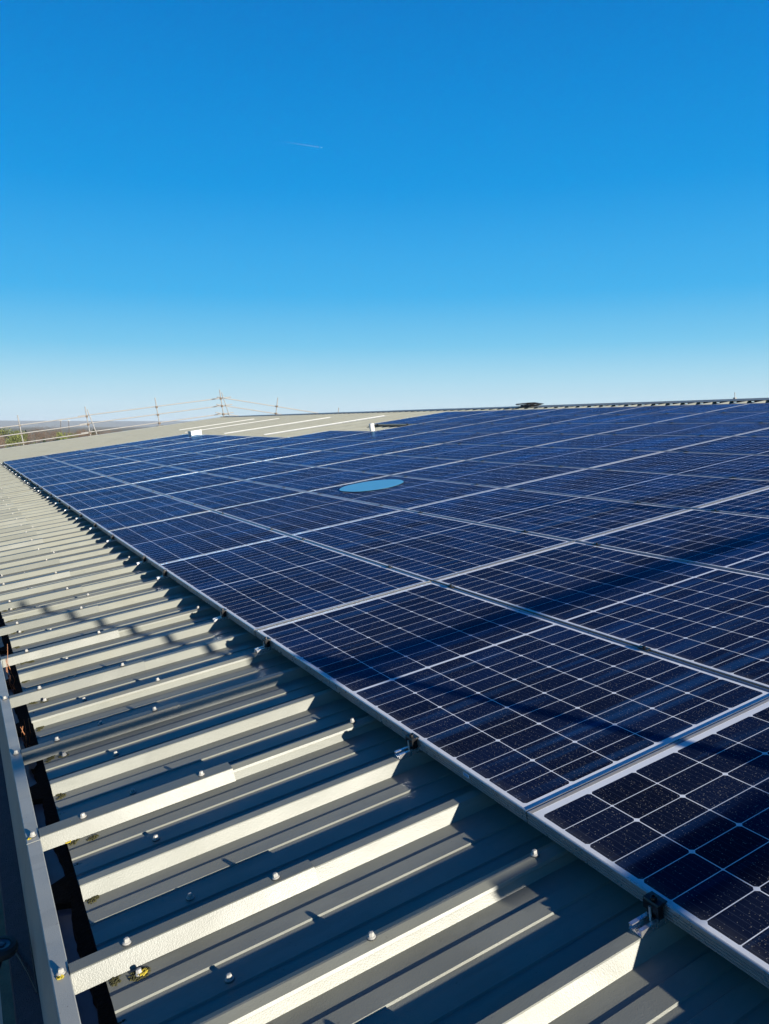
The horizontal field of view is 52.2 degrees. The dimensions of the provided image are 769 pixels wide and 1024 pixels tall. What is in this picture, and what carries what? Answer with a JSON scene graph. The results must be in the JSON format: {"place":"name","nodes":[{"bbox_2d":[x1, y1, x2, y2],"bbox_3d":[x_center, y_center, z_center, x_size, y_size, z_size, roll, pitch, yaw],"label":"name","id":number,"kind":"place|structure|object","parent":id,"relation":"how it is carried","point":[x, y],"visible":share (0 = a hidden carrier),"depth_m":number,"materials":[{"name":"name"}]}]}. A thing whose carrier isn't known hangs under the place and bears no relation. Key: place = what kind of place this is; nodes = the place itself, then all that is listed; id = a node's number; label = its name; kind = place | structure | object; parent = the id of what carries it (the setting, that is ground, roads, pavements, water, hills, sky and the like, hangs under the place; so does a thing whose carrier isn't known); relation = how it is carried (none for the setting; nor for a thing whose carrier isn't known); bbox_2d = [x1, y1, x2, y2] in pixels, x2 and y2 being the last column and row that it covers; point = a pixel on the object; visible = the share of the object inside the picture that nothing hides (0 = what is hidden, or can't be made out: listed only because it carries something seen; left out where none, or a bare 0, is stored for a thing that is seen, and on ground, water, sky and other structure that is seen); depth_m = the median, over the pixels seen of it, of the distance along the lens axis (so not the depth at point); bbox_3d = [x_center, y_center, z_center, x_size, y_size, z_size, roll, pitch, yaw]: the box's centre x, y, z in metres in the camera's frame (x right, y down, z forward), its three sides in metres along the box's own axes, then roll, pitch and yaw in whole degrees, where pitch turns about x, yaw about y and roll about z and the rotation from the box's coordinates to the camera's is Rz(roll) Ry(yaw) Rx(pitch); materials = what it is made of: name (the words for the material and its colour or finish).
{"place":"outdoors","nodes":[
{"label":"outdoors","id":0,"kind":"place"},
{"bbox_2d":[0,426,154,447],"bbox_3d":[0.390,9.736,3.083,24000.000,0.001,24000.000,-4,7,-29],"label":"ground","id":1,"kind":"structure","parent":0,"point":[62,430],"depth_m":1903.03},
{"bbox_2d":[0,427,11,447],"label":"leafy tree","id":2,"kind":"object","parent":1,"relation":"on","point":[4,432],"visible":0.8,"depth_m":352.70,"materials":[{"name":"green plant"}]},
{"bbox_2d":[5,433,25,447],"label":"leafy tree","id":3,"kind":"object","parent":1,"relation":"on","point":[16,439],"visible":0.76,"depth_m":263.64,"materials":[{"name":"green plant"}]},
{"bbox_2d":[8,430,29,444],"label":"leafy tree","id":4,"kind":"object","parent":1,"relation":"on","point":[25,436],"visible":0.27,"depth_m":292.28,"materials":[{"name":"green plant"}]},
{"bbox_2d":[25,430,36,440],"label":"bare tree","id":5,"kind":"object","parent":1,"relation":"on","point":[28,439],"visible":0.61,"depth_m":308.27,"materials":[{"name":"brown plant"}]},
{"bbox_2d":[32,426,41,442],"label":"bare tree","id":6,"kind":"object","parent":1,"relation":"on","point":[36,434],"visible":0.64,"depth_m":352.10,"materials":[{"name":"brown plant"}]},
{"bbox_2d":[37,429,50,441],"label":"bare tree","id":7,"kind":"object","parent":1,"relation":"on","point":[44,436],"visible":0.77,"depth_m":308.59,"materials":[{"name":"brown plant"}]},
{"bbox_2d":[41,426,57,440],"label":"bare tree","id":8,"kind":"object","parent":1,"relation":"on","point":[51,433],"visible":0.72,"depth_m":354.73,"materials":[{"name":"brown plant"}]},
{"bbox_2d":[53,431,69,440],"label":"leafy tree","id":9,"kind":"object","parent":1,"relation":"on","point":[59,434],"visible":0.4,"depth_m":262.79,"materials":[{"name":"green plant"}]},
{"bbox_2d":[0,398,768,1023],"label":"warehouse","id":10,"kind":"structure","parent":1,"relation":"on","point":[282,840],"depth_m":2.20,"materials":[{"name":"paint"}]},
{"bbox_2d":[0,886,5,935],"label":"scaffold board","id":11,"kind":"object","parent":10,"relation":"on","point":[2,928],"depth_m":3.83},
{"bbox_2d":[0,959,15,1023],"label":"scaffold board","id":12,"kind":"object","parent":10,"relation":"on","point":[7,1006],"depth_m":3.33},
{"bbox_2d":[0,935,18,968],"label":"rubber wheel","id":13,"kind":"object","parent":10,"relation":"attached to","point":[9,947],"visible":1,"depth_m":2.02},
{"bbox_2d":[6,644,30,748],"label":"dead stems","id":14,"kind":"object","parent":10,"relation":"on","point":[13,693],"visible":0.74,"depth_m":3.96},
{"bbox_2d":[2,456,48,465],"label":"solar panel","id":15,"kind":"object","parent":10,"relation":"on","point":[23,460],"visible":0.87,"depth_m":21.70,"materials":[{"name":"glass"}]},
{"bbox_2d":[15,895,37,992],"bbox_3d":[-1.039,1.168,2.221,0.066,0.027,0.680,-13,11,-27],"label":"thin cable","id":16,"kind":"object","parent":10,"relation":"on","point":[33,984],"visible":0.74,"depth_m":2.05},
{"bbox_2d":[28,762,36,768],"bbox_3d":[-1.407,0.991,3.129,0.033,0.016,0.150,-13,11,-27],"label":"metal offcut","id":17,"kind":"object","parent":10,"relation":"on","point":[32,765],"visible":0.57,"depth_m":3.09,"materials":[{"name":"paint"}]},
{"bbox_2d":[7,458,58,469],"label":"solar panel","id":18,"kind":"object","parent":10,"relation":"on","point":[29,463],"visible":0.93,"depth_m":19.82,"materials":[{"name":"glass"}]},
{"bbox_2d":[12,461,69,474],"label":"solar panel","id":19,"kind":"object","parent":10,"relation":"on","point":[39,467],"visible":0.94,"depth_m":17.95,"materials":[{"name":"glass"}]},
{"bbox_2d":[19,465,84,480],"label":"solar panel","id":20,"kind":"object","parent":10,"relation":"on","point":[48,472],"visible":0.91,"depth_m":16.11,"materials":[{"name":"glass"}]},
{"bbox_2d":[27,470,103,488],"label":"solar panel","id":21,"kind":"object","parent":10,"relation":"on","point":[40,482],"visible":0.89,"depth_m":14.24,"materials":[{"name":"glass"}]},
{"bbox_2d":[43,450,88,457],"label":"solar panel","id":22,"kind":"object","parent":10,"relation":"on","point":[65,453],"visible":0.74,"depth_m":22.14,"materials":[{"name":"glass"}]},
{"bbox_2d":[3,609,150,1023],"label":"moss","id":23,"kind":"object","parent":10,"relation":"on","point":[113,981],"visible":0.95,"depth_m":2.24,"materials":[{"name":"plant"}]},
{"bbox_2d":[51,452,104,461],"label":"solar panel","id":24,"kind":"object","parent":10,"relation":"on","point":[76,456],"visible":0.69,"depth_m":20.31,"materials":[{"name":"glass"}]},
{"bbox_2d":[38,476,128,498],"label":"solar panel","id":25,"kind":"object","parent":10,"relation":"on","point":[72,487],"visible":0.95,"depth_m":12.37,"materials":[{"name":"glass"}]},
{"bbox_2d":[27,837,147,979],"bbox_3d":[-0.828,1.017,2.043,0.180,0.029,0.771,-5,8,-35],"label":"lichen","id":26,"kind":"object","parent":10,"relation":"on","point":[144,971],"visible":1,"depth_m":1.78},
{"bbox_2d":[61,455,120,464],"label":"solar panel","id":27,"kind":"object","parent":10,"relation":"on","point":[88,459],"visible":0.83,"depth_m":18.45,"materials":[{"name":"glass"}]},
{"bbox_2d":[83,444,127,451],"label":"solar panel","id":28,"kind":"object","parent":10,"relation":"on","point":[104,448],"visible":0.77,"depth_m":22.63,"materials":[{"name":"glass"}]},
{"bbox_2d":[73,458,138,469],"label":"solar panel","id":29,"kind":"object","parent":10,"relation":"on","point":[102,463],"visible":0.77,"depth_m":16.58,"materials":[{"name":"glass"}]},
{"bbox_2d":[55,484,162,511],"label":"solar panel","id":30,"kind":"object","parent":10,"relation":"on","point":[74,502],"visible":0.94,"depth_m":10.51,"materials":[{"name":"glass"}]},
{"bbox_2d":[0,390,233,445],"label":"guard rail","id":31,"kind":"object","parent":10,"relation":"on","point":[88,423],"visible":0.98,"depth_m":35.37,"materials":[{"name":"grey metal"}]},
{"bbox_2d":[94,446,143,454],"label":"solar panel","id":32,"kind":"object","parent":10,"relation":"on","point":[117,450],"visible":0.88,"depth_m":20.80,"materials":[{"name":"glass"}]},
{"bbox_2d":[88,461,164,475],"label":"solar panel","id":33,"kind":"object","parent":10,"relation":"on","point":[123,468],"visible":0.8,"depth_m":14.74,"materials":[{"name":"glass"}]},
{"bbox_2d":[106,448,165,457],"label":"solar panel","id":34,"kind":"object","parent":10,"relation":"on","point":[135,452],"visible":0.78,"depth_m":18.93,"materials":[{"name":"glass"}]},
{"bbox_2d":[75,495,210,533],"bbox_3d":[-2.776,0.007,8.756,1.121,0.062,2.112,-13,11,-27],"label":"solar panel","id":35,"kind":"object","parent":10,"relation":"on","point":[106,518],"visible":0.98,"depth_m":8.64,"materials":[{"name":"glass"}]},
{"bbox_2d":[118,439,167,445],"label":"solar panel","id":36,"kind":"object","parent":10,"relation":"on","point":[141,442],"visible":0.84,"depth_m":23.13,"materials":[{"name":"glass"}]},
{"bbox_2d":[107,466,196,483],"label":"solar panel","id":37,"kind":"object","parent":10,"relation":"on","point":[147,474],"visible":0.77,"depth_m":12.87,"materials":[{"name":"glass"}]},
{"bbox_2d":[122,450,188,460],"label":"solar panel","id":38,"kind":"object","parent":10,"relation":"on","point":[154,455],"visible":0.88,"depth_m":17.09,"materials":[{"name":"glass"}]},
{"bbox_2d":[135,440,186,447],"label":"solar panel","id":39,"kind":"object","parent":10,"relation":"on","point":[156,444],"visible":0.79,"depth_m":21.26,"materials":[{"name":"glass"}]},
{"bbox_2d":[157,434,199,439],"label":"solar panel","id":40,"kind":"object","parent":10,"relation":"on","point":[176,437],"visible":0.73,"depth_m":23.60,"materials":[{"name":"glass"}]},
{"bbox_2d":[151,442,209,449],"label":"solar panel","id":41,"kind":"object","parent":10,"relation":"on","point":[176,446],"visible":0.72,"depth_m":19.44,"materials":[{"name":"glass"}]},
{"bbox_2d":[143,453,221,465],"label":"solar panel","id":42,"kind":"object","parent":10,"relation":"on","point":[178,459],"visible":0.86,"depth_m":15.23,"materials":[{"name":"glass"}]},
{"bbox_2d":[131,472,240,494],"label":"solar panel","id":43,"kind":"object","parent":10,"relation":"on","point":[178,483],"visible":0.84,"depth_m":11.02,"materials":[{"name":"glass"}]},
{"bbox_2d":[187,430,201,435],"bbox_3d":[-5.712,-2.368,23.642,0.360,0.180,0.220,-15,13,-39],"label":"junction box","id":44,"kind":"object","parent":10,"relation":"on","point":[194,432],"visible":0.82,"depth_m":23.56,"materials":[{"name":"white plastic"}]},
{"bbox_2d":[106,510,286,568],"bbox_3d":[-1.756,0.210,6.915,1.121,0.062,2.112,-13,11,-27],"label":"solar panel","id":45,"kind":"object","parent":10,"relation":"on","point":[155,543],"visible":0.97,"depth_m":6.76,"materials":[{"name":"glass"}]},
{"bbox_2d":[172,435,225,441],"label":"solar panel","id":46,"kind":"object","parent":10,"relation":"on","point":[194,438],"visible":0.82,"depth_m":21.77,"materials":[{"name":"glass"}]},
{"bbox_2d":[171,443,237,452],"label":"solar panel","id":47,"kind":"object","parent":10,"relation":"on","point":[203,447],"visible":0.78,"depth_m":17.59,"materials":[{"name":"glass"}]},
{"bbox_2d":[168,456,260,471],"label":"solar panel","id":48,"kind":"object","parent":10,"relation":"on","point":[210,464],"visible":0.8,"depth_m":13.36,"materials":[{"name":"glass"}]},
{"bbox_2d":[189,436,253,442],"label":"solar panel","id":49,"kind":"object","parent":10,"relation":"on","point":[218,439],"visible":0.84,"depth_m":19.89,"materials":[{"name":"glass"}]},
{"bbox_2d":[164,480,304,510],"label":"solar panel","id":50,"kind":"object","parent":10,"relation":"on","point":[219,496],"visible":0.74,"depth_m":9.15,"materials":[{"name":"glass"}]},
{"bbox_2d":[194,445,274,455],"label":"solar panel","id":51,"kind":"object","parent":10,"relation":"on","point":[231,450],"visible":0.81,"depth_m":15.74,"materials":[{"name":"glass"}]},
{"bbox_2d":[216,437,281,444],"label":"solar panel","id":52,"kind":"object","parent":10,"relation":"on","point":[248,440],"visible":0.8,"depth_m":18.05,"materials":[{"name":"glass"}]},
{"bbox_2d":[201,461,314,479],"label":"solar panel","id":53,"kind":"object","parent":10,"relation":"on","point":[252,470],"visible":0.77,"depth_m":11.52,"materials":[{"name":"glass"}]},
{"bbox_2d":[225,447,320,460],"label":"solar panel","id":54,"kind":"object","parent":10,"relation":"on","point":[269,453],"visible":0.77,"depth_m":13.86,"materials":[{"name":"glass"}]},
{"bbox_2d":[215,397,338,415],"bbox_3d":[-3.442,-4.717,40.382,10.707,2.278,0.128,-4,7,-29],"label":"guard rail","id":55,"kind":"object","parent":10,"relation":"on","point":[276,406],"visible":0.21,"depth_m":38.80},
{"bbox_2d":[244,438,322,446],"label":"solar panel","id":56,"kind":"object","parent":10,"relation":"on","point":[280,442],"visible":0.81,"depth_m":16.24,"materials":[{"name":"glass"}]},
{"bbox_2d":[157,535,429,635],"bbox_3d":[-0.736,0.411,5.075,1.121,0.063,2.112,-13,12,-27],"label":"solar panel","id":57,"kind":"object","parent":10,"relation":"on","point":[251,588],"visible":0.94,"depth_m":4.83,"materials":[{"name":"glass"}]},
{"bbox_2d":[213,491,402,534],"bbox_3d":[-0.813,-0.009,7.415,1.070,0.045,2.112,-13,11,-27],"label":"solar panel","id":58,"kind":"object","parent":10,"relation":"on","point":[295,513],"visible":0.81,"depth_m":7.27,"materials":[{"name":"glass"}]},
{"bbox_2d":[244,467,386,491],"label":"solar panel","id":59,"kind":"object","parent":10,"relation":"on","point":[309,479],"visible":0.75,"depth_m":9.64,"materials":[{"name":"glass"}]},
{"bbox_2d":[264,450,380,466],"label":"solar panel","id":60,"kind":"object","parent":10,"relation":"on","point":[318,458],"visible":0.79,"depth_m":12.00,"materials":[{"name":"glass"}]},
{"bbox_2d":[279,439,371,449],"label":"solar panel","id":61,"kind":"object","parent":10,"relation":"on","point":[324,444],"visible":0.85,"depth_m":14.37,"materials":[{"name":"glass"}]},
{"bbox_2d":[287,431,370,438],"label":"solar panel","id":62,"kind":"object","parent":10,"relation":"on","point":[326,434],"visible":0.81,"depth_m":16.70,"materials":[{"name":"glass"}]},
{"bbox_2d":[369,423,374,430],"bbox_3d":[-0.261,-1.753,16.452,0.280,0.230,0.280,-13,11,-27],"label":"vent pipe","id":63,"kind":"object","parent":10,"relation":"on","point":[371,426],"visible":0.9,"depth_m":16.41,"materials":[{"name":"white plastic"}]},
{"bbox_2d":[329,431,424,440],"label":"solar panel","id":64,"kind":"object","parent":10,"relation":"on","point":[375,435],"visible":0.81,"depth_m":14.86,"materials":[{"name":"glass"}]},
{"bbox_2d":[322,441,441,453],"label":"solar panel","id":65,"kind":"object","parent":10,"relation":"on","point":[379,447],"visible":0.8,"depth_m":12.50,"materials":[{"name":"glass"}]},
{"bbox_2d":[316,454,461,474],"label":"solar panel","id":66,"kind":"object","parent":10,"relation":"on","point":[387,464],"visible":0.81,"depth_m":10.14,"materials":[{"name":"glass"}]},
{"bbox_2d":[307,475,500,509],"bbox_3d":[0.108,-0.213,7.903,1.070,0.047,2.112,-13,11,-27],"label":"solar panel","id":67,"kind":"object","parent":10,"relation":"on","point":[409,492],"visible":0.76,"depth_m":7.64,"materials":[{"name":"glass"}]},
{"bbox_2d":[339,479,403,491],"bbox_3d":[-0.133,-0.284,8.384,0.692,0.021,0.690,-11,11,-28],"label":"round film","id":68,"kind":"object","parent":67,"relation":"on","point":[371,485],"visible":1,"depth_m":8.37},
{"bbox_2d":[374,417,454,424],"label":"solar panel","id":69,"kind":"object","parent":10,"relation":"on","point":[408,421],"visible":0.84,"depth_m":17.65,"materials":[{"name":"glass"}]},
{"bbox_2d":[378,424,470,431],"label":"solar panel","id":70,"kind":"object","parent":10,"relation":"on","point":[422,428],"visible":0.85,"depth_m":15.30,"materials":[{"name":"glass"}]},
{"bbox_2d":[290,510,572,581],"bbox_3d":[0.207,0.194,5.575,1.070,0.048,2.112,-13,11,-27],"label":"solar panel","id":71,"kind":"object","parent":10,"relation":"on","point":[427,546],"visible":0.84,"depth_m":5.36,"materials":[{"name":"glass"}]},
{"bbox_2d":[379,432,494,442],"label":"solar panel","id":72,"kind":"object","parent":10,"relation":"on","point":[435,437],"visible":0.84,"depth_m":13.02,"materials":[{"name":"glass"}]},
{"bbox_2d":[411,410,496,417],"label":"solar panel","id":73,"kind":"object","parent":10,"relation":"on","point":[455,414],"visible":0.79,"depth_m":18.22,"materials":[{"name":"glass"}]},
{"bbox_2d":[383,443,532,459],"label":"solar panel","id":74,"kind":"object","parent":10,"relation":"on","point":[457,451],"visible":0.78,"depth_m":10.63,"materials":[{"name":"glass"}]},
{"bbox_2d":[419,416,515,423],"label":"solar panel","id":75,"kind":"object","parent":10,"relation":"on","point":[466,420],"visible":0.8,"depth_m":15.82,"materials":[{"name":"glass"}]},
{"bbox_2d":[392,460,585,486],"bbox_3d":[1.030,-0.419,8.392,1.070,0.045,2.112,-13,11,-27],"label":"solar panel","id":76,"kind":"object","parent":10,"relation":"on","point":[495,474],"visible":0.79,"depth_m":8.27,"materials":[{"name":"glass"}]},
{"bbox_2d":[431,423,549,432],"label":"solar panel","id":77,"kind":"object","parent":10,"relation":"on","point":[485,428],"visible":0.77,"depth_m":13.45,"materials":[{"name":"glass"}]},
{"bbox_2d":[461,409,555,416],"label":"solar panel","id":78,"kind":"object","parent":10,"relation":"on","point":[511,412],"visible":0.73,"depth_m":16.37,"materials":[{"name":"glass"}]},
{"bbox_2d":[254,581,768,821],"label":"solar panel","id":79,"kind":"object","parent":10,"relation":"on","point":[519,713],"visible":0.98,"depth_m":2.85,"materials":[{"name":"glass"}]},
{"bbox_2d":[446,433,592,445],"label":"solar panel","id":80,"kind":"object","parent":10,"relation":"on","point":[522,439],"visible":0.76,"depth_m":11.13,"materials":[{"name":"glass"}]},
{"bbox_2d":[476,414,598,423],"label":"solar panel","id":81,"kind":"object","parent":10,"relation":"on","point":[540,419],"visible":0.74,"depth_m":14.02,"materials":[{"name":"glass"}]},
{"bbox_2d":[404,487,689,540],"bbox_3d":[1.129,-0.012,6.064,1.070,0.046,2.112,-13,11,-27],"label":"solar panel","id":82,"kind":"object","parent":10,"relation":"on","point":[568,517],"visible":0.77,"depth_m":5.87,"materials":[{"name":"glass"}]},
{"bbox_2d":[467,446,662,467],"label":"solar panel","id":83,"kind":"object","parent":10,"relation":"on","point":[572,457],"visible":0.81,"depth_m":8.76,"materials":[{"name":"glass"}]},
{"bbox_2d":[501,423,648,433],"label":"solar panel","id":84,"kind":"object","parent":10,"relation":"on","point":[575,428],"visible":0.81,"depth_m":11.63,"materials":[{"name":"glass"}]},
{"bbox_2d":[522,406,641,415],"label":"solar panel","id":85,"kind":"object","parent":10,"relation":"on","point":[581,411],"visible":0.8,"depth_m":14.50,"materials":[{"name":"glass"}]},
{"bbox_2d":[434,541,768,689],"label":"solar panel","id":86,"kind":"object","parent":10,"relation":"on","point":[712,619],"visible":0.88,"depth_m":3.66,"materials":[{"name":"glass"}]},
{"bbox_2d":[555,413,698,422],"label":"solar panel","id":87,"kind":"object","parent":10,"relation":"on","point":[628,418],"visible":0.84,"depth_m":12.11,"materials":[{"name":"glass"}]},
{"bbox_2d":[536,434,728,450],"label":"solar panel","id":88,"kind":"object","parent":10,"relation":"on","point":[636,442],"visible":0.83,"depth_m":9.27,"materials":[{"name":"glass"}]},
{"bbox_2d":[503,468,768,508],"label":"solar panel","id":89,"kind":"object","parent":10,"relation":"on","point":[680,490],"visible":0.81,"depth_m":6.38,"materials":[{"name":"glass"}]},
{"bbox_2d":[527,698,768,987],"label":"solar panel","id":90,"kind":"object","parent":10,"relation":"on","point":[676,833],"visible":1,"depth_m":1.93,"materials":[{"name":"glass"}]},
{"bbox_2d":[577,508,768,576],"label":"solar panel","id":91,"kind":"object","parent":10,"relation":"on","point":[732,541],"visible":0.81,"depth_m":4.62,"materials":[{"name":"glass"}]},
{"bbox_2d":[604,403,748,413],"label":"solar panel","id":92,"kind":"object","parent":10,"relation":"on","point":[676,409],"visible":0.84,"depth_m":12.61,"materials":[{"name":"glass"}]},
{"bbox_2d":[591,451,768,479],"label":"solar panel","id":93,"kind":"object","parent":10,"relation":"on","point":[748,466],"visible":0.85,"depth_m":7.18,"materials":[{"name":"glass"}]},
{"bbox_2d":[598,422,768,435],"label":"solar panel","id":94,"kind":"object","parent":10,"relation":"on","point":[717,429],"visible":0.84,"depth_m":9.78,"materials":[{"name":"glass"}]},
{"bbox_2d":[653,412,768,422],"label":"solar panel","id":95,"kind":"object","parent":10,"relation":"on","point":[732,417],"visible":0.85,"depth_m":10.60,"materials":[{"name":"glass"}]},
{"bbox_2d":[666,436,768,454],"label":"solar panel","id":96,"kind":"object","parent":10,"relation":"on","point":[745,444],"visible":0.8,"depth_m":8.04,"materials":[{"name":"glass"}]},
{"bbox_2d":[694,487,768,516],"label":"solar panel","id":97,"kind":"object","parent":10,"relation":"on","point":[754,503],"visible":0.84,"depth_m":5.35,"materials":[{"name":"glass"}]},
{"bbox_2d":[704,403,768,412],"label":"solar panel","id":98,"kind":"object","parent":10,"relation":"on","point":[756,407],"visible":0.85,"depth_m":11.42,"materials":[{"name":"glass"}]},
{"bbox_2d":[734,428,768,435],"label":"solar panel","id":99,"kind":"object","parent":10,"relation":"on","point":[763,432],"visible":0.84,"depth_m":8.70,"materials":[{"name":"glass"}]},
{"bbox_2d":[0,420,188,426],"bbox_3d":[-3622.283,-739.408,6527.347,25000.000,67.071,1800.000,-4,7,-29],"label":"hills","id":100,"kind":"structure","parent":0,"point":[74,423],"depth_m":6568.52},
{"bbox_2d":[0,0,768,420],"label":"sky","id":101,"kind":"structure","parent":0,"point":[501,203],"materials":[{"name":"blue"}]},
{"bbox_2d":[517,402,543,406],"bbox_3d":[3.326,-2.488,18.149,0.455,0.070,0.842,-13,11,-27],"label":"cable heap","id":102,"kind":"object","parent":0,"point":[530,404],"visible":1,"depth_m":17.98,"materials":[{"name":"black rubber"}]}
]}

